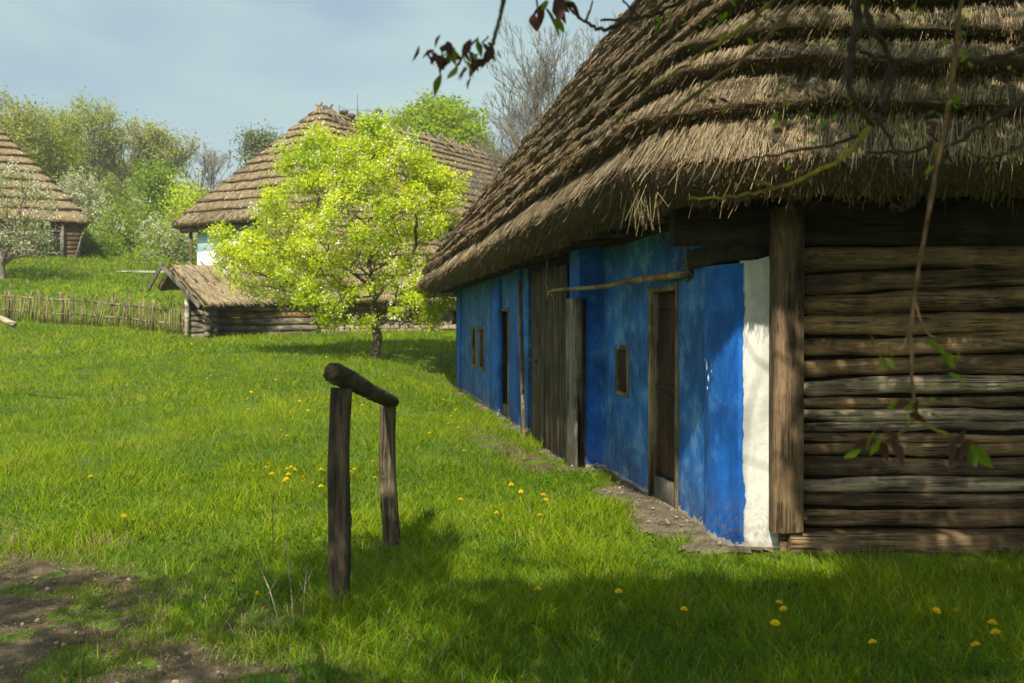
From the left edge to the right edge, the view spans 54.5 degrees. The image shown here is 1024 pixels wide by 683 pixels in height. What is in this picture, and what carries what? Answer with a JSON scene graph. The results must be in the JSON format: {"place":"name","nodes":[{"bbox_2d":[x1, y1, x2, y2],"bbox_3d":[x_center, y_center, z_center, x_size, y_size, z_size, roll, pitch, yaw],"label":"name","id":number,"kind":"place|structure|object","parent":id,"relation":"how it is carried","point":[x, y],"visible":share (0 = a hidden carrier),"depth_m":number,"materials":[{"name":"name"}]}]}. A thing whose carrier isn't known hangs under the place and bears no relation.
{"place":"outdoors","nodes":[
{"label":"outdoors","id":0,"kind":"place"},
{"bbox_2d":[120,271,163,272],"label":"lane","id":1,"kind":"structure","parent":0,"point":[143,271],"depth_m":57.09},
{"bbox_2d":[0,517,304,682],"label":"dirt path","id":2,"kind":"structure","parent":0,"point":[195,676],"depth_m":5.08,"materials":[{"name":"soil"}]},
{"bbox_2d":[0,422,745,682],"bbox_3d":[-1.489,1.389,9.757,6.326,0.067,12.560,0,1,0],"label":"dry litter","id":3,"kind":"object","parent":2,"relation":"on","point":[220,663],"visible":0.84,"depth_m":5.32,"materials":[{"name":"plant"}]},
{"bbox_2d":[0,0,634,228],"label":"sky","id":4,"kind":"structure","parent":0,"point":[210,67],"materials":[{"name":"blue"}]},
{"bbox_2d":[465,427,554,472],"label":"worn track","id":5,"kind":"structure","parent":0,"point":[530,457],"depth_m":12.40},
{"bbox_2d":[0,227,1023,682],"bbox_3d":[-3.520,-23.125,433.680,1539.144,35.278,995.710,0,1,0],"label":"meadow ground","id":6,"kind":"structure","parent":0,"point":[96,617],"depth_m":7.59,"materials":[{"name":"green plant"}]},
{"bbox_2d":[0,315,16,327],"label":"stripped pole","id":7,"kind":"object","parent":6,"relation":"on","point":[7,321],"visible":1,"depth_m":16.98,"materials":[{"name":"brown wood"}]},
{"bbox_2d":[0,159,65,278],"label":"cherry tree","id":8,"kind":"object","parent":6,"relation":"on","point":[13,240],"visible":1,"depth_m":49.79,"materials":[{"name":"grey plant"}]},
{"bbox_2d":[0,86,67,178],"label":"oak tree","id":9,"kind":"object","parent":6,"relation":"on","point":[12,129],"visible":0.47,"depth_m":91.40,"materials":[{"name":"green plant"}]},
{"bbox_2d":[0,130,89,258],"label":"log house","id":10,"kind":"structure","parent":6,"relation":"on","point":[73,222],"depth_m":60.69,"materials":[{"name":"plant"}]},
{"bbox_2d":[36,229,60,253],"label":"window","id":11,"kind":"structure","parent":10,"relation":"in","point":[55,233],"depth_m":60.30,"materials":[{"name":"grey wood"}]},
{"bbox_2d":[18,116,99,199],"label":"oak tree","id":12,"kind":"object","parent":6,"relation":"on","point":[60,165],"visible":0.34,"depth_m":95.07,"materials":[{"name":"green plant"}]},
{"bbox_2d":[1,85,132,232],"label":"tree","id":13,"kind":"object","parent":6,"relation":"on","point":[94,124],"visible":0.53,"depth_m":101.96,"materials":[{"name":"plant"}]},
{"bbox_2d":[53,163,117,241],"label":"plum tree","id":14,"kind":"object","parent":6,"relation":"on","point":[81,202],"visible":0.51,"depth_m":75.43,"materials":[{"name":"grey plant"}]},
{"bbox_2d":[0,288,184,333],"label":"stick fence","id":15,"kind":"object","parent":6,"relation":"on","point":[111,317],"visible":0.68,"depth_m":36.70,"materials":[{"name":"brown wood"}]},
{"bbox_2d":[0,104,208,228],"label":"wood","id":16,"kind":"object","parent":6,"relation":"on","point":[119,189],"visible":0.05,"depth_m":115.73,"materials":[{"name":"green plant"}]},
{"bbox_2d":[81,227,134,255],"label":"hazel bush","id":17,"kind":"object","parent":6,"relation":"on","point":[96,244],"visible":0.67,"depth_m":65.43,"materials":[{"name":"green plant"}]},
{"bbox_2d":[83,184,176,255],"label":"apple tree","id":18,"kind":"object","parent":6,"relation":"on","point":[127,228],"visible":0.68,"depth_m":69.25,"materials":[{"name":"green plant"}]},
{"bbox_2d":[119,241,175,265],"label":"hazel bush","id":19,"kind":"object","parent":6,"relation":"on","point":[149,257],"visible":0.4,"depth_m":64.19,"materials":[{"name":"green plant"}]},
{"bbox_2d":[88,109,209,223],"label":"tree","id":20,"kind":"object","parent":6,"relation":"on","point":[159,139],"visible":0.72,"depth_m":102.77,"materials":[{"name":"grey plant"}]},
{"bbox_2d":[118,152,191,230],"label":"lime tree","id":21,"kind":"object","parent":6,"relation":"on","point":[150,176],"visible":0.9,"depth_m":89.14,"materials":[{"name":"green plant"}]},
{"bbox_2d":[125,208,197,261],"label":"apple tree","id":22,"kind":"object","parent":6,"relation":"on","point":[166,240],"visible":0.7,"depth_m":67.49,"materials":[{"name":"green plant"}]},
{"bbox_2d":[157,168,209,244],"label":"birch tree","id":23,"kind":"object","parent":6,"relation":"on","point":[189,205],"visible":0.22,"depth_m":87.07,"materials":[{"name":"green plant"}]},
{"bbox_2d":[169,136,242,197],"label":"bare tree","id":24,"kind":"object","parent":6,"relation":"on","point":[211,161],"visible":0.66,"depth_m":125.91,"materials":[{"name":"grey plant"}]},
{"bbox_2d":[249,591,259,614],"bbox_3d":[-1.422,1.440,5.466,0.049,0.140,0.049,6,-20,31],"label":"dandelion","id":25,"kind":"object","parent":6,"relation":"on","point":[256,593],"visible":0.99,"depth_m":5.47,"materials":[{"name":"yellow plant"}]},
{"bbox_2d":[228,119,282,176],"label":"elm tree","id":26,"kind":"object","parent":6,"relation":"on","point":[262,141],"visible":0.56,"depth_m":74.19,"materials":[{"name":"green plant"}]},
{"bbox_2d":[252,549,280,628],"bbox_3d":[-1.283,1.310,5.209,0.166,0.442,0.020,0,1,6],"label":"dry stalk","id":27,"kind":"object","parent":6,"relation":"on","point":[268,587],"visible":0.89,"depth_m":5.21,"materials":[{"name":"beige plant"}]},
{"bbox_2d":[270,486,277,553],"bbox_3d":[-1.623,1.247,6.804,0.058,0.520,0.024,0,1,0],"label":"dry stalk","id":28,"kind":"object","parent":6,"relation":"on","point":[272,523],"visible":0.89,"depth_m":6.79,"materials":[{"name":"brown plant"}]},
{"bbox_2d":[283,542,294,631],"bbox_3d":[-1.138,1.273,5.092,0.066,0.520,0.024,0,1,0],"label":"dry stalk","id":29,"kind":"object","parent":6,"relation":"on","point":[290,585],"visible":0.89,"depth_m":5.08,"materials":[{"name":"brown plant"}]},
{"bbox_2d":[147,201,455,337],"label":"log barn","id":30,"kind":"structure","parent":6,"relation":"on","point":[212,306],"depth_m":35.73,"materials":[{"name":"wood"}]},
{"bbox_2d":[299,561,311,616],"bbox_3d":[-1.114,1.356,5.385,0.070,0.344,0.024,0,1,0],"label":"dry stalk","id":31,"kind":"object","parent":6,"relation":"on","point":[304,587],"visible":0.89,"depth_m":5.37,"materials":[{"name":"plant"}]},
{"bbox_2d":[200,102,471,360],"bbox_3d":[-4.592,-2.815,26.318,7.137,7.106,5.136,0,1,0],"label":"pear tree","id":32,"kind":"object","parent":6,"relation":"on","point":[424,180],"visible":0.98,"depth_m":25.95,"materials":[{"name":"green plant"}]},
{"bbox_2d":[170,94,508,265],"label":"thatched house","id":33,"kind":"structure","parent":6,"relation":"on","point":[227,199],"depth_m":49.28,"materials":[{"name":"plant"}]},
{"bbox_2d":[323,363,400,608],"bbox_3d":[-0.920,0.830,6.290,0.156,1.464,1.872,0,1,3],"label":"hitching rail","id":34,"kind":"object","parent":6,"relation":"on","point":[347,381],"visible":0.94,"depth_m":5.54,"materials":[{"name":"brown wood"}]},
{"bbox_2d":[384,88,498,151],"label":"chestnut tree","id":35,"kind":"object","parent":6,"relation":"on","point":[448,119],"visible":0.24,"depth_m":79.42,"materials":[{"name":"green plant"}]},
{"bbox_2d":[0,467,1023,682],"bbox_3d":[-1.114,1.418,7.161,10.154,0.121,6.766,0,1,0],"label":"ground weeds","id":36,"kind":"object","parent":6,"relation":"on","point":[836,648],"visible":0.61,"depth_m":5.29,"materials":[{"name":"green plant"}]},
{"bbox_2d":[449,11,616,198],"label":"bare tree","id":37,"kind":"object","parent":6,"relation":"on","point":[538,90],"visible":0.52,"depth_m":47.86,"materials":[{"name":"grey plant"}]},
{"bbox_2d":[451,391,778,553],"bbox_3d":[0.703,1.315,15.964,4.365,0.073,18.090,0,1,0],"label":"stone apron","id":38,"kind":"object","parent":6,"relation":"on","point":[699,534],"depth_m":8.11,"materials":[{"name":"grey stone"}]},
{"bbox_2d":[0,422,727,682],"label":"grit","id":39,"kind":"object","parent":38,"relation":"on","point":[186,654],"visible":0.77,"depth_m":5.86,"materials":[{"name":"stone"}]},
{"bbox_2d":[615,589,622,606],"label":"dandelion","id":40,"kind":"object","parent":6,"relation":"on","point":[617,591],"visible":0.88,"depth_m":5.53,"materials":[{"name":"yellow plant"}]},
{"bbox_2d":[680,606,687,621],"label":"dandelion","id":41,"kind":"object","parent":6,"relation":"on","point":[683,608],"visible":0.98,"depth_m":5.22,"materials":[{"name":"yellow plant"}]},
{"bbox_2d":[412,0,1023,469],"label":"walnut tree","id":42,"kind":"object","parent":6,"relation":"on","point":[974,452],"visible":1,"depth_m":2.69,"materials":[{"name":"brown plant"}]},
{"bbox_2d":[413,0,1023,553],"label":"thatched cottage","id":43,"kind":"structure","parent":6,"relation":"on","point":[741,388],"depth_m":7.13,"materials":[{"name":"brown wood"}]},
{"bbox_2d":[471,326,476,368],"bbox_3d":[-0.792,0.122,21.574,0.097,0.928,0.829,0,1,-9],"label":"window","id":44,"kind":"structure","parent":43,"relation":"in","point":[473,328],"depth_m":21.91,"materials":[{"name":"brown wood"}]},
{"bbox_2d":[479,326,484,371],"bbox_3d":[-0.585,0.143,20.260,0.092,0.925,0.812,0,1,-9],"label":"window","id":45,"kind":"structure","parent":43,"relation":"in","point":[481,328],"depth_m":20.58,"materials":[{"name":"brown wood"}]},
{"bbox_2d":[501,307,508,418],"bbox_3d":[-0.064,0.366,17.265,0.196,1.910,1.148,0,1,-9],"label":"door","id":46,"kind":"structure","parent":43,"relation":"in","point":[505,311],"depth_m":17.75,"materials":[{"name":"brown wood"}]},
{"bbox_2d":[544,246,693,298],"bbox_3d":[0.937,-0.740,9.789,0.122,0.565,3.740,0,1,-16],"label":"hanging pole","id":47,"kind":"object","parent":43,"relation":"hanging from","point":[688,273],"visible":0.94,"depth_m":9.08,"materials":[{"name":"brown wood"}]},
{"bbox_2d":[615,345,628,397],"bbox_3d":[1.152,0.300,10.184,0.080,0.525,0.484,0,1,-9],"label":"window","id":48,"kind":"structure","parent":43,"relation":"in","point":[621,352],"depth_m":10.26,"materials":[{"name":"brown wood"}]},
{"bbox_2d":[648,282,678,508],"bbox_3d":[1.387,0.473,8.829,0.134,1.963,0.816,0,1,-9],"label":"door","id":49,"kind":"structure","parent":43,"relation":"in","point":[663,325],"depth_m":8.97,"materials":[{"name":"brown wood"}]},
{"bbox_2d":[770,619,779,635],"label":"dandelion","id":50,"kind":"object","parent":6,"relation":"on","point":[774,622],"visible":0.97,"depth_m":4.93,"materials":[{"name":"yellow plant"}]},
{"bbox_2d":[775,600,782,618],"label":"dandelion","id":51,"kind":"object","parent":6,"relation":"on","point":[778,601],"visible":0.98,"depth_m":5.35,"materials":[{"name":"yellow plant"}]},
{"bbox_2d":[779,606,787,623],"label":"dandelion","id":52,"kind":"object","parent":6,"relation":"on","point":[784,608],"visible":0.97,"depth_m":5.23,"materials":[{"name":"yellow plant"}]},
{"bbox_2d":[868,639,877,662],"bbox_3d":[1.714,1.464,4.696,0.042,0.120,0.042,-14,-2,2],"label":"dandelion","id":53,"kind":"object","parent":6,"relation":"on","point":[872,640],"visible":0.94,"depth_m":4.70,"materials":[{"name":"yellow plant"}]},
{"bbox_2d":[928,607,940,627],"bbox_3d":[2.203,1.451,5.205,0.048,0.138,0.048,1,25,-21],"label":"dandelion","id":54,"kind":"object","parent":6,"relation":"on","point":[936,610],"visible":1,"depth_m":5.19,"materials":[{"name":"yellow plant"}]},
{"bbox_2d":[971,641,981,661],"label":"dandelion","id":55,"kind":"object","parent":6,"relation":"on","point":[976,643],"visible":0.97,"depth_m":4.65,"materials":[{"name":"yellow plant"}]},
{"bbox_2d":[987,619,997,640],"bbox_3d":[2.366,1.445,4.912,0.052,0.148,0.052,4,2,7],"label":"dandelion","id":56,"kind":"object","parent":6,"relation":"on","point":[992,622],"visible":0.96,"depth_m":4.91,"materials":[{"name":"yellow plant"}]},
{"bbox_2d":[990,628,1000,647],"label":"dandelion","id":57,"kind":"object","parent":6,"relation":"on","point":[995,631],"visible":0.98,"depth_m":4.78,"materials":[{"name":"yellow plant"}]}
]}

